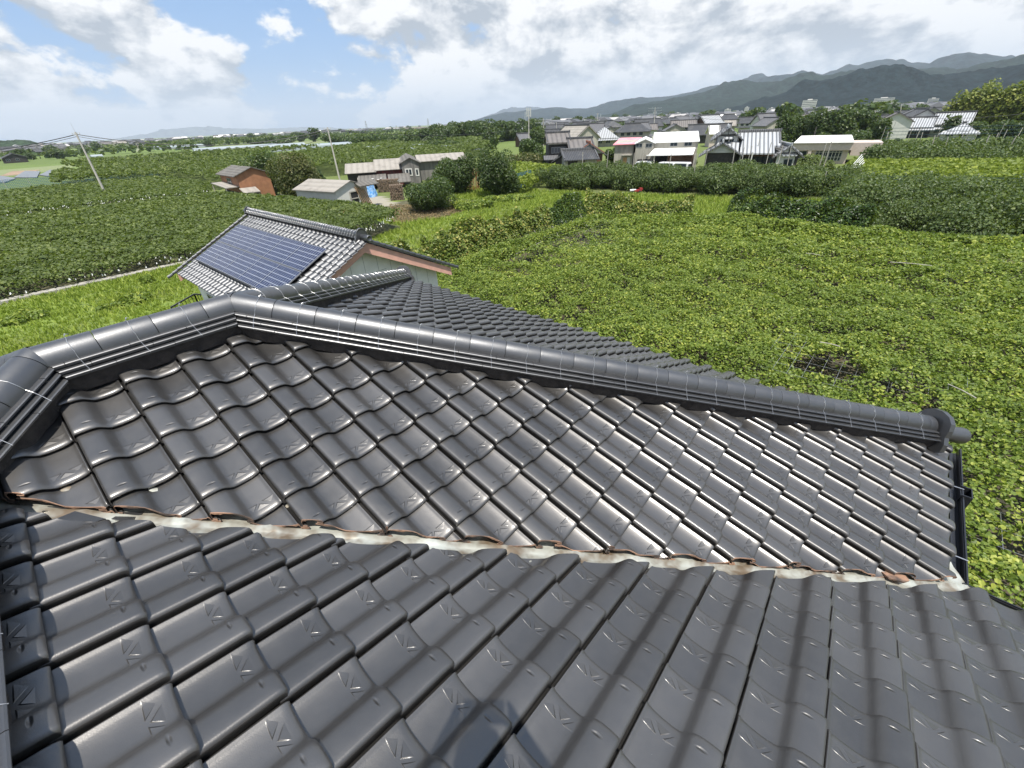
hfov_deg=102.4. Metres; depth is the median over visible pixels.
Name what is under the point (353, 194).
doorway
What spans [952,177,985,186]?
persimmon tree
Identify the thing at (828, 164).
bush
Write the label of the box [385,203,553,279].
hedge
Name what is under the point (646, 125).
town house
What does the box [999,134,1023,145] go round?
persimmon tree
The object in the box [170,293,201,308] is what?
railing
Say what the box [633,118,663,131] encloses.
town house
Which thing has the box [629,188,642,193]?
farm machine
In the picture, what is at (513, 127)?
tree
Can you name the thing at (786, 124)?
tree
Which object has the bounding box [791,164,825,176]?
persimmon tree
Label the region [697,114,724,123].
house
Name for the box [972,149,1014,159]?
persimmon tree
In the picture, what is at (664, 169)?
persimmon tree
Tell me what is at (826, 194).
persimmon tree
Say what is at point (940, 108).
town house
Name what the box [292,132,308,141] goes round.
distant tree
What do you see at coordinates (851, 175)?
persimmon tree
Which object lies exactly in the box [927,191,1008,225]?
persimmon tree
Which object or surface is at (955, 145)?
persimmon tree
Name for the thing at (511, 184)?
shrub
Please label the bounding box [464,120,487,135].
tree
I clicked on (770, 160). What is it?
window
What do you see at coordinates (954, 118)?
overhead cable
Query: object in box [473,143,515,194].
tree
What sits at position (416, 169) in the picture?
window
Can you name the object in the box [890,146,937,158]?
persimmon tree
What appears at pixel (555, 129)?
town house
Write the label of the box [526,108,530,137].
utility pole
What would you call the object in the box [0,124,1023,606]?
ground
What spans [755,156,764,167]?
window
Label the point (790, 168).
persimmon tree
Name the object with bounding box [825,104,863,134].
tree
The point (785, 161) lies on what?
window
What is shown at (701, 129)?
town house
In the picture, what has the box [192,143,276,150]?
greenhouse
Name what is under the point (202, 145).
overhead cable
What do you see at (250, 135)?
distant tree
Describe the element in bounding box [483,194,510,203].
weed clump
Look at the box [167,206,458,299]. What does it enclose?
outbuilding
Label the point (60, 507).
tile fragment
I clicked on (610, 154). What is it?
shrub
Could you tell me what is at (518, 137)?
house
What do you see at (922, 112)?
town house
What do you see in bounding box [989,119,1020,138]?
tree
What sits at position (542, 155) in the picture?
bush
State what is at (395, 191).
wood pile
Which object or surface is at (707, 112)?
distant tree
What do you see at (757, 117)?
house
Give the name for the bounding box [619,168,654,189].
persimmon tree
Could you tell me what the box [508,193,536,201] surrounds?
weed clump
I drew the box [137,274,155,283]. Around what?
weed clump
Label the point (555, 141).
farmhouse
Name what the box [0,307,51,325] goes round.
weed clump
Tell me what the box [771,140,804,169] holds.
annex
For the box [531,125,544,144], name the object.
tree
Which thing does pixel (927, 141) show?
persimmon tree
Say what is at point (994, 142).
persimmon tree
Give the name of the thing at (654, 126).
town house
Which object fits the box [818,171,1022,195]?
net fence
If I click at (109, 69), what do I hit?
sky
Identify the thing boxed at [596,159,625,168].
persimmon tree
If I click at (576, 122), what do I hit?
town house
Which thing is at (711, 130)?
house
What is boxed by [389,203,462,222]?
straw
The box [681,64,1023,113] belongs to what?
hill
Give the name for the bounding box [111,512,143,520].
tile fragment
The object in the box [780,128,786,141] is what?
tree
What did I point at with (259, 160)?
tree
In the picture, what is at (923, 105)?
tree
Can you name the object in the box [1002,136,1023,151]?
persimmon tree
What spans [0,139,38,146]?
hill
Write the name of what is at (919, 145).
persimmon tree
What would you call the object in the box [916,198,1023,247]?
persimmon tree
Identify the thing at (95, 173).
utility pole
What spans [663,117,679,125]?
town house
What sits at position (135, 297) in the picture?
weed clump
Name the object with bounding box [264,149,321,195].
tree
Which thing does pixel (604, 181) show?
persimmon tree
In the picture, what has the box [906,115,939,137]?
house
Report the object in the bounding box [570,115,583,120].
distant tree
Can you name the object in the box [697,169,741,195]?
persimmon tree
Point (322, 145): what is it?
greenhouse
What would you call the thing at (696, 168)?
persimmon tree
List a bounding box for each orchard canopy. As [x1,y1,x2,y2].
[48,152,287,181]
[60,144,316,167]
[283,135,500,165]
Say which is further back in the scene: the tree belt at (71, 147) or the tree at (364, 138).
the tree belt at (71, 147)
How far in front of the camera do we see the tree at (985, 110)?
112.16 m
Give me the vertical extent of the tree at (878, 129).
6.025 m
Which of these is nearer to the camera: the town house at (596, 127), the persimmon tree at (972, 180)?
the persimmon tree at (972, 180)
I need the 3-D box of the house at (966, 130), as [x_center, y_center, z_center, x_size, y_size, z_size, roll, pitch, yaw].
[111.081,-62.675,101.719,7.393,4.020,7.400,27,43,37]
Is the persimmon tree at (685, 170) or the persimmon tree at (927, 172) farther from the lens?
the persimmon tree at (685, 170)
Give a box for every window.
[405,168,412,175]
[415,168,419,175]
[621,132,642,135]
[684,142,691,145]
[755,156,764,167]
[760,156,769,163]
[765,156,773,164]
[783,159,792,167]
[815,151,842,160]
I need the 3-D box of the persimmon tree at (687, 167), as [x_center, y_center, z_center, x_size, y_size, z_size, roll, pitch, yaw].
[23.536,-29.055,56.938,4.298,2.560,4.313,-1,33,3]
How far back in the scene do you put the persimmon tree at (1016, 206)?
27.87 m
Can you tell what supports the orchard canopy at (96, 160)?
on the ground at (328, 172)
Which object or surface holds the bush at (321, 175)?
on the ground at (328, 172)
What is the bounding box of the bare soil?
[1,170,37,175]
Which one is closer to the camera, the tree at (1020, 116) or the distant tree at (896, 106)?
the tree at (1020, 116)
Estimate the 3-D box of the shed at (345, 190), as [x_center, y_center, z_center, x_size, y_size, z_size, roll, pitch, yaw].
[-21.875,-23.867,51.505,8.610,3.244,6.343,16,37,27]
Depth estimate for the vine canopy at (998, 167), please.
48.63 m
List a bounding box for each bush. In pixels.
[316,169,325,178]
[403,175,457,210]
[505,152,542,162]
[536,152,545,163]
[546,192,585,239]
[808,156,835,169]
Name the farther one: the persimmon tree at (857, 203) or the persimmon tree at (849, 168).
the persimmon tree at (849, 168)
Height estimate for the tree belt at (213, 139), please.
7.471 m
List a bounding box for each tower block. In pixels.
[802,99,816,107]
[873,97,894,102]
[927,98,938,102]
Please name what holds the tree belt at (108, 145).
on the ground at (328, 172)
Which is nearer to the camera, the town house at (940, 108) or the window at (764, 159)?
the window at (764, 159)
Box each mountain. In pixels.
[115,125,420,139]
[457,106,541,123]
[473,52,1015,122]
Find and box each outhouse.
[551,150,565,164]
[557,147,599,165]
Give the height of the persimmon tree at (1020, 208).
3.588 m
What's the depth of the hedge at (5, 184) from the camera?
94.42 m
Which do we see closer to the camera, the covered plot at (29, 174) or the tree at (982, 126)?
the tree at (982, 126)
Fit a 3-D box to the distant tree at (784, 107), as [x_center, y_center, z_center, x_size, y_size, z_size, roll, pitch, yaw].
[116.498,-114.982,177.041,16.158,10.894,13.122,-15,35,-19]
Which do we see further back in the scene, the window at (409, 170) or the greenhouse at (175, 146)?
the greenhouse at (175, 146)
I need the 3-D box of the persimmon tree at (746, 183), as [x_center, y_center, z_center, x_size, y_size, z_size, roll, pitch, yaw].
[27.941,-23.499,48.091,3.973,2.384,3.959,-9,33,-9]
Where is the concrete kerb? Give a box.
[0,258,195,304]
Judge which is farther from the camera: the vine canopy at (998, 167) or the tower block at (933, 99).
the tower block at (933, 99)
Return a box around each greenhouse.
[153,144,209,149]
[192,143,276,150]
[270,142,351,151]
[277,142,304,145]
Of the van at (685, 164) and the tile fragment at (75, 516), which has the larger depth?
the van at (685, 164)
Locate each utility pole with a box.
[72,128,110,202]
[324,127,340,179]
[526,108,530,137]
[535,119,549,146]
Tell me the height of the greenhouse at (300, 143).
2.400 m
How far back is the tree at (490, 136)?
148.52 m
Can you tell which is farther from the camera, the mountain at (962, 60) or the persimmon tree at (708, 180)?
the mountain at (962, 60)
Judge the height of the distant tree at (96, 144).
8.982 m
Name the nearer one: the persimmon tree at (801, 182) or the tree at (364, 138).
the persimmon tree at (801, 182)
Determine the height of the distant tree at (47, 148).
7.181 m
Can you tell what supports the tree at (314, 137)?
on the ground at (328, 172)
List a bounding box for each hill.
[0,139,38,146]
[594,54,1023,116]
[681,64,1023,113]
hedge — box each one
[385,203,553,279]
[584,187,694,228]
[727,187,878,247]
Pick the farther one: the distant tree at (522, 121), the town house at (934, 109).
the distant tree at (522, 121)
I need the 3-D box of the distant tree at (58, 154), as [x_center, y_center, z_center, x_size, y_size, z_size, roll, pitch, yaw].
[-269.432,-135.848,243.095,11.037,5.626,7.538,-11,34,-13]
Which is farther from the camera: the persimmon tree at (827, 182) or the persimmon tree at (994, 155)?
the persimmon tree at (994, 155)
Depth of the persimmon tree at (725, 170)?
48.12 m
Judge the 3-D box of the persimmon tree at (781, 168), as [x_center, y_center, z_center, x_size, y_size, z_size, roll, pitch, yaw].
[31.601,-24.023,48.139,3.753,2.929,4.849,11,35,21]
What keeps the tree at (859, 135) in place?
on the ground at (328, 172)
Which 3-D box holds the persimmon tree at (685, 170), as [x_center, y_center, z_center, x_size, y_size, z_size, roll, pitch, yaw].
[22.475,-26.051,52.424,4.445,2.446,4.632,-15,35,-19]
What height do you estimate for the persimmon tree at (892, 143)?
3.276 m
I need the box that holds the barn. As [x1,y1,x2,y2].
[345,152,465,187]
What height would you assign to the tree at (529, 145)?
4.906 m
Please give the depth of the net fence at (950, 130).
74.08 m
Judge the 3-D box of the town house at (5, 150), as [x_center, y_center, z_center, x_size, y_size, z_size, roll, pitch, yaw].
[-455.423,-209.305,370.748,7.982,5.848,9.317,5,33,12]
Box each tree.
[8,148,24,153]
[23,153,35,159]
[41,145,62,150]
[42,149,68,158]
[89,141,101,147]
[201,139,214,146]
[238,150,279,194]
[242,137,264,143]
[246,133,254,138]
[264,136,295,143]
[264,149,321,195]
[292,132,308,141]
[307,127,320,141]
[320,133,351,142]
[349,134,384,143]
[380,134,403,139]
[399,130,421,141]
[418,128,445,140]
[423,139,458,145]
[428,123,459,137]
[432,157,469,193]
[446,120,469,136]
[452,150,476,192]
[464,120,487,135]
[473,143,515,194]
[475,118,509,140]
[481,129,498,148]
[501,120,521,140]
[516,118,527,126]
[519,138,543,153]
[522,118,545,132]
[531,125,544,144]
[533,167,557,186]
[549,163,572,188]
[558,162,578,168]
[569,169,590,189]
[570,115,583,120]
[575,162,609,187]
[587,115,598,120]
[590,168,616,187]
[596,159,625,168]
[602,163,631,171]
[607,167,639,189]
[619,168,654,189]
[630,163,666,177]
[636,161,658,166]
[640,168,677,191]
[656,167,678,187]
[660,170,699,192]
[662,165,684,172]
[670,164,693,171]
[678,168,699,188]
[688,166,706,172]
[691,172,706,190]
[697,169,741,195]
[698,110,716,114]
[699,166,718,172]
[705,161,724,168]
[709,163,750,192]
[731,158,764,168]
[735,164,772,174]
[735,173,769,193]
[738,106,766,121]
[746,162,778,174]
[749,168,793,194]
[767,164,795,192]
[773,166,800,173]
[774,110,795,142]
[775,102,803,116]
[778,169,824,196]
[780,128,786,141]
[789,113,815,143]
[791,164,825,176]
[793,165,828,170]
[804,108,839,135]
[807,106,827,111]
[808,132,830,135]
[812,170,848,194]
[816,163,865,182]
[818,183,891,203]
[822,205,881,237]
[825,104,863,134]
[825,173,906,216]
[828,196,888,224]
[836,167,896,189]
[840,98,893,116]
[845,129,871,150]
[851,109,882,138]
[859,143,905,159]
[865,117,893,139]
[868,176,966,206]
[870,197,948,234]
[873,184,963,224]
[875,99,914,110]
[880,141,906,149]
[883,170,952,194]
[884,140,909,148]
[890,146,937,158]
[900,170,946,184]
[901,142,942,149]
[904,142,942,157]
[906,141,931,148]
[916,103,929,107]
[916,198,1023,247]
[917,188,1023,236]
[926,138,940,144]
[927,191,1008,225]
[928,134,972,146]
[928,146,985,158]
[933,174,1019,207]
[934,137,986,153]
[935,142,982,157]
[936,139,979,149]
[940,89,974,111]
[940,114,962,131]
[942,171,994,189]
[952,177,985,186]
[954,83,994,115]
[967,78,1006,123]
[968,120,992,137]
[970,138,999,148]
[972,134,1006,144]
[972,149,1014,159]
[974,141,1013,149]
[975,149,1012,156]
[976,183,1023,202]
[985,192,1023,243]
[989,80,1023,124]
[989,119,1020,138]
[990,173,1023,199]
[992,192,1023,237]
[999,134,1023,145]
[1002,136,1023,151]
[1007,144,1023,156]
[1011,100,1023,122]
[1013,121,1023,135]
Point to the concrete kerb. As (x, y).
(6, 300)
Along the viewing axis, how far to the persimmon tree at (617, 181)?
54.60 m
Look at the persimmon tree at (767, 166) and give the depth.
50.31 m
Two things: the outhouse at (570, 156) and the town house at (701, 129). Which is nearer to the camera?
the outhouse at (570, 156)
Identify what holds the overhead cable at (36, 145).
attached to the utility pole at (95, 173)
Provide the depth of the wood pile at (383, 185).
62.26 m
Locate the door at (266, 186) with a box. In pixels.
[259,181,274,195]
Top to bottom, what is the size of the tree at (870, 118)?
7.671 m
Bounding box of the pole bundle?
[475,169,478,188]
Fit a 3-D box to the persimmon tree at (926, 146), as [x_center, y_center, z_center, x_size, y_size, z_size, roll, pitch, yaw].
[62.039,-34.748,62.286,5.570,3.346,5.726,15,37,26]
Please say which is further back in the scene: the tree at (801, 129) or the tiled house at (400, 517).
the tree at (801, 129)
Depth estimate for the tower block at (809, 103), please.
638.36 m
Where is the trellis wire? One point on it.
(790, 358)
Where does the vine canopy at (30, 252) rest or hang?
on the ground at (328, 172)
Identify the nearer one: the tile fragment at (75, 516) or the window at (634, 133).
the tile fragment at (75, 516)
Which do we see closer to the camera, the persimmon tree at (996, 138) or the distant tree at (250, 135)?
the persimmon tree at (996, 138)
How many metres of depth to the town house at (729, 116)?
236.28 m
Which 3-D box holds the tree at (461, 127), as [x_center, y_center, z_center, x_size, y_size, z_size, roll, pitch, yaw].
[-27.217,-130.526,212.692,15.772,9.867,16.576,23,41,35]
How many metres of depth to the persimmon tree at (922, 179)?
34.04 m
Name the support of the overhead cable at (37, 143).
attached to the utility pole at (95, 173)
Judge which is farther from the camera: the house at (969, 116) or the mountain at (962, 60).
the mountain at (962, 60)
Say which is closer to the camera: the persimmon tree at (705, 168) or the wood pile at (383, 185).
the persimmon tree at (705, 168)
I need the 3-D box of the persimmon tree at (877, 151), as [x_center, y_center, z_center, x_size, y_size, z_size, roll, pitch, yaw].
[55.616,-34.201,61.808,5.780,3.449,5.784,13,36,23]
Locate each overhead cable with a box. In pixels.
[0,135,73,149]
[1,137,73,151]
[77,129,326,145]
[78,131,326,149]
[332,127,530,135]
[878,112,1023,118]
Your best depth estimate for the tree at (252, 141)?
364.75 m
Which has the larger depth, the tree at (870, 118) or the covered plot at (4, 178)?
the covered plot at (4, 178)
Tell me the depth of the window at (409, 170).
68.77 m
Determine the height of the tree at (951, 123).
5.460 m
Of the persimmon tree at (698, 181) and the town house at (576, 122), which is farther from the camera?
the town house at (576, 122)
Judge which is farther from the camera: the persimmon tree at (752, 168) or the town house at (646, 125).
the town house at (646, 125)
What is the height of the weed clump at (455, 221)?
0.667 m
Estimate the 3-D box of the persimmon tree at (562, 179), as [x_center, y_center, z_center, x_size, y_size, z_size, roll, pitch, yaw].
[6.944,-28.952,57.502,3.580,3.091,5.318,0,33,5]
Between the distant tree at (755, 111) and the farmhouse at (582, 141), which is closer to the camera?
the farmhouse at (582, 141)
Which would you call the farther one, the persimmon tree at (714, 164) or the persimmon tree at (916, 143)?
the persimmon tree at (916, 143)
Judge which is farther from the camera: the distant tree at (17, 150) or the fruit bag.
the distant tree at (17, 150)
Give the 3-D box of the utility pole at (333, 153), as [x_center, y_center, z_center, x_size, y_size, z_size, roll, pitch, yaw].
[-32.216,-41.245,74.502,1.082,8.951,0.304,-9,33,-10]
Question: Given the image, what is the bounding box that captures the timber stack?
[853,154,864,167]
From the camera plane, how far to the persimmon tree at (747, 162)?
53.23 m
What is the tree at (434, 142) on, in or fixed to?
on the ground at (328, 172)
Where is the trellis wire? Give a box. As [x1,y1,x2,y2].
[512,217,1023,555]
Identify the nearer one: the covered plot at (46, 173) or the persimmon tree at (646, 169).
the persimmon tree at (646, 169)
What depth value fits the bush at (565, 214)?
34.26 m
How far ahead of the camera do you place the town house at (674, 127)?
140.58 m
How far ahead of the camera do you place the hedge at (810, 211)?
29.47 m
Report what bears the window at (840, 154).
in the hall
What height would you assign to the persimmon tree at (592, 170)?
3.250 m
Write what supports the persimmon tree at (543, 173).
on the ground at (328, 172)
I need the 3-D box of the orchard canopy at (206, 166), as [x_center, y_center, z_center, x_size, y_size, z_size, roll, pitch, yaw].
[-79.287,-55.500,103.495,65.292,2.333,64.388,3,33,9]
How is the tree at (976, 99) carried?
on the ground at (328, 172)
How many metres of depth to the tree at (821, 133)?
91.92 m
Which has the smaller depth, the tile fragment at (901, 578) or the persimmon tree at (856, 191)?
the tile fragment at (901, 578)
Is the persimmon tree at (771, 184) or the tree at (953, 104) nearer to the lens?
the persimmon tree at (771, 184)
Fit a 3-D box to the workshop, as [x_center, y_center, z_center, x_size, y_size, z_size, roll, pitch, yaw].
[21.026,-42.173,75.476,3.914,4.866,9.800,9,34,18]
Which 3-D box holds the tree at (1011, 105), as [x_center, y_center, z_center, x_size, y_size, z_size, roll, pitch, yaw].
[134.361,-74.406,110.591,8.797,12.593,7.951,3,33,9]
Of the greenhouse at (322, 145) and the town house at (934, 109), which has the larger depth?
the greenhouse at (322, 145)
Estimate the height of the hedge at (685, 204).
3.345 m
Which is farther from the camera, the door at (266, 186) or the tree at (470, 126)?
the tree at (470, 126)
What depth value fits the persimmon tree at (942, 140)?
67.95 m
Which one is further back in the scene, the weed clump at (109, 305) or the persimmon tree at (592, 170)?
the persimmon tree at (592, 170)
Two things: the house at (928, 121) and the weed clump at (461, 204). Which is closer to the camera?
the weed clump at (461, 204)
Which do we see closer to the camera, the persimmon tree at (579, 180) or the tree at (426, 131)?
the persimmon tree at (579, 180)
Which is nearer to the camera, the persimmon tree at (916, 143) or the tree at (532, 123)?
the persimmon tree at (916, 143)
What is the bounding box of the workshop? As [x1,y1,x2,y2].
[613,137,641,164]
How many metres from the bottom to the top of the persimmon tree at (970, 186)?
3.623 m
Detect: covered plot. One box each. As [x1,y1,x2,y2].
[0,176,15,182]
[14,171,39,177]
[40,170,50,176]
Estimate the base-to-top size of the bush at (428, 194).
3.771 m
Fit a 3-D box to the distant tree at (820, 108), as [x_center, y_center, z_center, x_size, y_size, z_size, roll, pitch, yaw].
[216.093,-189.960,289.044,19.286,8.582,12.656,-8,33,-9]
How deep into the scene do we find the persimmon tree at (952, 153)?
57.47 m
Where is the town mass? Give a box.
[13,101,956,146]
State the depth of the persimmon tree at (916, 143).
67.16 m
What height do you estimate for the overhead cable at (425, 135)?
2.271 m
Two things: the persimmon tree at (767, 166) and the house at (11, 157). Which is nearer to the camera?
the persimmon tree at (767, 166)
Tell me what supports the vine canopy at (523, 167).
on the ground at (328, 172)
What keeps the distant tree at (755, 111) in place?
on the ground at (328, 172)
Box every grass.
[0,260,202,355]
[352,186,826,271]
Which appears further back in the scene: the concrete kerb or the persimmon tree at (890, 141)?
the persimmon tree at (890, 141)
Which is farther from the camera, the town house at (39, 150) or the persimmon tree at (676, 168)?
the town house at (39, 150)
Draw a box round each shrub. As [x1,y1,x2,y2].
[501,168,519,194]
[604,147,614,162]
[796,154,820,165]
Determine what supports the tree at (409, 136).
on the ground at (328, 172)
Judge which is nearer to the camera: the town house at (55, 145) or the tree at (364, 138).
the tree at (364, 138)
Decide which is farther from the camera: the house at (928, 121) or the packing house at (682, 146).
the house at (928, 121)
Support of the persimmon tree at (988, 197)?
on the ground at (328, 172)
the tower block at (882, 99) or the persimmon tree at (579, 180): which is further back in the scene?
the tower block at (882, 99)
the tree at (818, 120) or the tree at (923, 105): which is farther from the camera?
the tree at (923, 105)
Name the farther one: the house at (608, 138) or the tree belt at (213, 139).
the tree belt at (213, 139)
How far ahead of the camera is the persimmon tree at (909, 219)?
29.15 m
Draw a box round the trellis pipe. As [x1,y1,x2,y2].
[948,384,975,397]
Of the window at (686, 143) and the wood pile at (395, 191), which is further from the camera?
the window at (686, 143)
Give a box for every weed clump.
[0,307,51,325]
[94,302,114,311]
[111,290,150,306]
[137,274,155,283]
[450,198,493,210]
[451,216,470,225]
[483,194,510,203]
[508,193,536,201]
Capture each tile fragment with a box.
[42,506,71,512]
[58,511,105,520]
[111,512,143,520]
[881,571,909,582]
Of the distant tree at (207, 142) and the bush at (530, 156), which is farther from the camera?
the distant tree at (207, 142)
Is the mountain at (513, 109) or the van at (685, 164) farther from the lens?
the mountain at (513, 109)
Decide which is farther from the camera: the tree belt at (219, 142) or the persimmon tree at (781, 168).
the tree belt at (219, 142)
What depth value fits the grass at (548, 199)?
44.61 m
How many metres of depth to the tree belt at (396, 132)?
495.96 m
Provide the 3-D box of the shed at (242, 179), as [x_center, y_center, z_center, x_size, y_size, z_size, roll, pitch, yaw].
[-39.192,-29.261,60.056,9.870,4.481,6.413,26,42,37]
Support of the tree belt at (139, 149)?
on the ground at (328, 172)
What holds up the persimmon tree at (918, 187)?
on the ground at (328, 172)
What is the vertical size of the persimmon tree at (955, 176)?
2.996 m
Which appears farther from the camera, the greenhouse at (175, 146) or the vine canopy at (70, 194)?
the greenhouse at (175, 146)
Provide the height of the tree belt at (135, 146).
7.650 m
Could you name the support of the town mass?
on the ground at (328, 172)
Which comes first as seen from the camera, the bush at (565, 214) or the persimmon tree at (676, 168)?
the bush at (565, 214)
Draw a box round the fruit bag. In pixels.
[9,256,170,294]
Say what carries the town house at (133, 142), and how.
on the ground at (328, 172)
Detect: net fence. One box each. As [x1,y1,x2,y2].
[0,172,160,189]
[517,169,530,187]
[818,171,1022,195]
[881,124,1023,141]
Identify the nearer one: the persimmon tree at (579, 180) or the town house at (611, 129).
the persimmon tree at (579, 180)
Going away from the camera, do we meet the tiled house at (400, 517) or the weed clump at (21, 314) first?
the tiled house at (400, 517)
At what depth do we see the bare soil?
142.66 m
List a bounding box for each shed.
[211,165,275,198]
[292,179,378,211]
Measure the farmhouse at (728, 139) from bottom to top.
6.675 m
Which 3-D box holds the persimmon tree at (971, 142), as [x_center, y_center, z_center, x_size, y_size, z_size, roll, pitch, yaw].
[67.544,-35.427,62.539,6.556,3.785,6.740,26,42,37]
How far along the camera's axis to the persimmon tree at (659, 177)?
51.57 m
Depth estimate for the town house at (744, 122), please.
181.84 m
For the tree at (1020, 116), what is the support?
on the ground at (328, 172)
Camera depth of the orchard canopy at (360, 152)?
116.45 m
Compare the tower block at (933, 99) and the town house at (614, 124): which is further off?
the tower block at (933, 99)
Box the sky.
[0,0,1023,142]
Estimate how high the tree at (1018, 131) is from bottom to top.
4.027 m
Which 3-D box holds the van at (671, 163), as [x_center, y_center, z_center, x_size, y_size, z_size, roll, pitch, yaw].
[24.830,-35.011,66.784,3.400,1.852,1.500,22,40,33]
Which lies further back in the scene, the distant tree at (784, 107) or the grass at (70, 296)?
the distant tree at (784, 107)
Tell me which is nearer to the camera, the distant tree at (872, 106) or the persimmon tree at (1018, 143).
the persimmon tree at (1018, 143)
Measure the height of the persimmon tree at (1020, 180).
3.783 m
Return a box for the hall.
[793,135,882,163]
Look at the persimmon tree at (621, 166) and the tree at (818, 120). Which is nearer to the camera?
the persimmon tree at (621, 166)
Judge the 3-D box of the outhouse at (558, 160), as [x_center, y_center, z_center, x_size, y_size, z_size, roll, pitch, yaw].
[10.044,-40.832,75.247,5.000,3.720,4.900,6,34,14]
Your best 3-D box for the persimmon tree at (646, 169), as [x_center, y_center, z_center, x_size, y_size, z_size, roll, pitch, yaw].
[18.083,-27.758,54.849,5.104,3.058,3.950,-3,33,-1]
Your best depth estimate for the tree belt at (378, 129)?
1163.35 m
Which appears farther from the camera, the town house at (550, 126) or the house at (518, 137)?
the town house at (550, 126)
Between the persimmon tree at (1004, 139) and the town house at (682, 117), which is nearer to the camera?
the persimmon tree at (1004, 139)
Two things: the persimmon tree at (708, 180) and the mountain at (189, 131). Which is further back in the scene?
the mountain at (189, 131)
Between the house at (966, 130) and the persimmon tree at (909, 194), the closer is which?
the persimmon tree at (909, 194)
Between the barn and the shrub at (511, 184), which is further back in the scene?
the barn
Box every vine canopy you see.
[0,175,212,215]
[0,191,401,299]
[436,209,1023,608]
[508,160,561,193]
[829,155,1023,191]
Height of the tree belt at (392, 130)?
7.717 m
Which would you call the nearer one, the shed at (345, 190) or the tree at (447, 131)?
the shed at (345, 190)
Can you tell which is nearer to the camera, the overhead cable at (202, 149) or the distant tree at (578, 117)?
the overhead cable at (202, 149)
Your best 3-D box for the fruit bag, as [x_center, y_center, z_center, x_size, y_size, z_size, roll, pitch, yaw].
[-32.073,-3.171,20.489,0.786,0.527,25.887,23,41,35]
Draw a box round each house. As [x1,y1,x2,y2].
[0,148,12,152]
[0,152,28,163]
[0,265,1023,767]
[21,146,37,149]
[31,148,44,152]
[51,144,65,147]
[129,140,143,148]
[514,132,529,146]
[541,128,561,145]
[544,124,563,128]
[560,124,600,146]
[572,121,589,123]
[578,122,605,132]
[597,125,619,146]
[605,120,621,129]
[606,126,616,133]
[614,123,651,140]
[625,121,652,135]
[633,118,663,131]
[634,131,699,167]
[649,123,657,138]
[661,123,686,131]
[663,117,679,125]
[669,119,696,129]
[674,115,689,119]
[687,122,732,143]
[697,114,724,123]
[704,123,720,146]
[721,114,739,127]
[723,119,737,129]
[737,116,754,130]
[749,112,776,128]
[751,116,782,128]
[880,110,914,138]
[905,107,935,115]
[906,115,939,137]
[922,106,949,110]
[928,110,977,136]
[930,106,939,112]
[938,121,980,140]
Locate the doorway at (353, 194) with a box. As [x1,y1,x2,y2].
[351,191,358,201]
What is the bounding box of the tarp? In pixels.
[366,185,377,196]
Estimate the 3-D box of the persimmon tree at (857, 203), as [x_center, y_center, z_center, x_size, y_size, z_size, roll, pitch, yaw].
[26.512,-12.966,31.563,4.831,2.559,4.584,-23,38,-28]
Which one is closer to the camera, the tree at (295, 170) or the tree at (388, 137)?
the tree at (295, 170)
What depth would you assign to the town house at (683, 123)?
159.21 m
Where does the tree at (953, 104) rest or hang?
on the ground at (328, 172)
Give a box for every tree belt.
[0,135,267,155]
[0,142,198,160]
[10,136,293,155]
[67,134,271,148]
[84,132,340,147]
[150,130,391,144]
[161,127,405,138]
[239,127,427,137]
[351,128,418,136]
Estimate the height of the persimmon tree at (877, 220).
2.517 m
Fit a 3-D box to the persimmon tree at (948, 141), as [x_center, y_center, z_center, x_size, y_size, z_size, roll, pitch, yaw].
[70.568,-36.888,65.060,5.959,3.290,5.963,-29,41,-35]
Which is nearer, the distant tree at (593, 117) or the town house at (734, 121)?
the town house at (734, 121)
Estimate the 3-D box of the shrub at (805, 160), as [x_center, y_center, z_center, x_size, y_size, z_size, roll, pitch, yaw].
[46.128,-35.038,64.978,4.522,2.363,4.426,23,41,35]
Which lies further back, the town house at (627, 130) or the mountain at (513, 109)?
the mountain at (513, 109)
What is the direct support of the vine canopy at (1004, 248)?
on the ground at (328, 172)
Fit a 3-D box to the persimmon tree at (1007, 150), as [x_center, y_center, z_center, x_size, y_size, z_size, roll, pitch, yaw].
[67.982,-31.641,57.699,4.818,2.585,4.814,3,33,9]
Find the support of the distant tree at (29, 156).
on the ground at (328, 172)
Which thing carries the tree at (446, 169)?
on the ground at (328, 172)
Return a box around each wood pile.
[376,178,398,192]
[389,184,403,200]
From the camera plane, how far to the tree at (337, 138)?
253.16 m
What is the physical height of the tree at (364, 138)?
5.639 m
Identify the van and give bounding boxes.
[658,161,673,165]
[674,162,691,167]
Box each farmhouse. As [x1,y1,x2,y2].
[543,130,571,163]
[566,136,606,162]
[698,123,782,167]
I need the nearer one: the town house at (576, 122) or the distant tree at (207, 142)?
the town house at (576, 122)
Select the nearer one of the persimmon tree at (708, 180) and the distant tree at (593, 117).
the persimmon tree at (708, 180)
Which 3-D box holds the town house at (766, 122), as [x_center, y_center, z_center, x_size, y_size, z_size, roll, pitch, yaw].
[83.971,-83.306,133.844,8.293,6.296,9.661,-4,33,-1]
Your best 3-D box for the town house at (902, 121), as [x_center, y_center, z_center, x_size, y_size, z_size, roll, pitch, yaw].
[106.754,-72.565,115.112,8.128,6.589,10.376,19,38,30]
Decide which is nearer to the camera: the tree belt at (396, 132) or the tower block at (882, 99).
the tree belt at (396, 132)
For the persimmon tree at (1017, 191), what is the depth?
29.94 m
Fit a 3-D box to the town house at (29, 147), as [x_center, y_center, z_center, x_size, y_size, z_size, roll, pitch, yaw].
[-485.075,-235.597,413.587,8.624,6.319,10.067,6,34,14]
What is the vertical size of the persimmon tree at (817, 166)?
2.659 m
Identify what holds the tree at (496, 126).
on the ground at (328, 172)

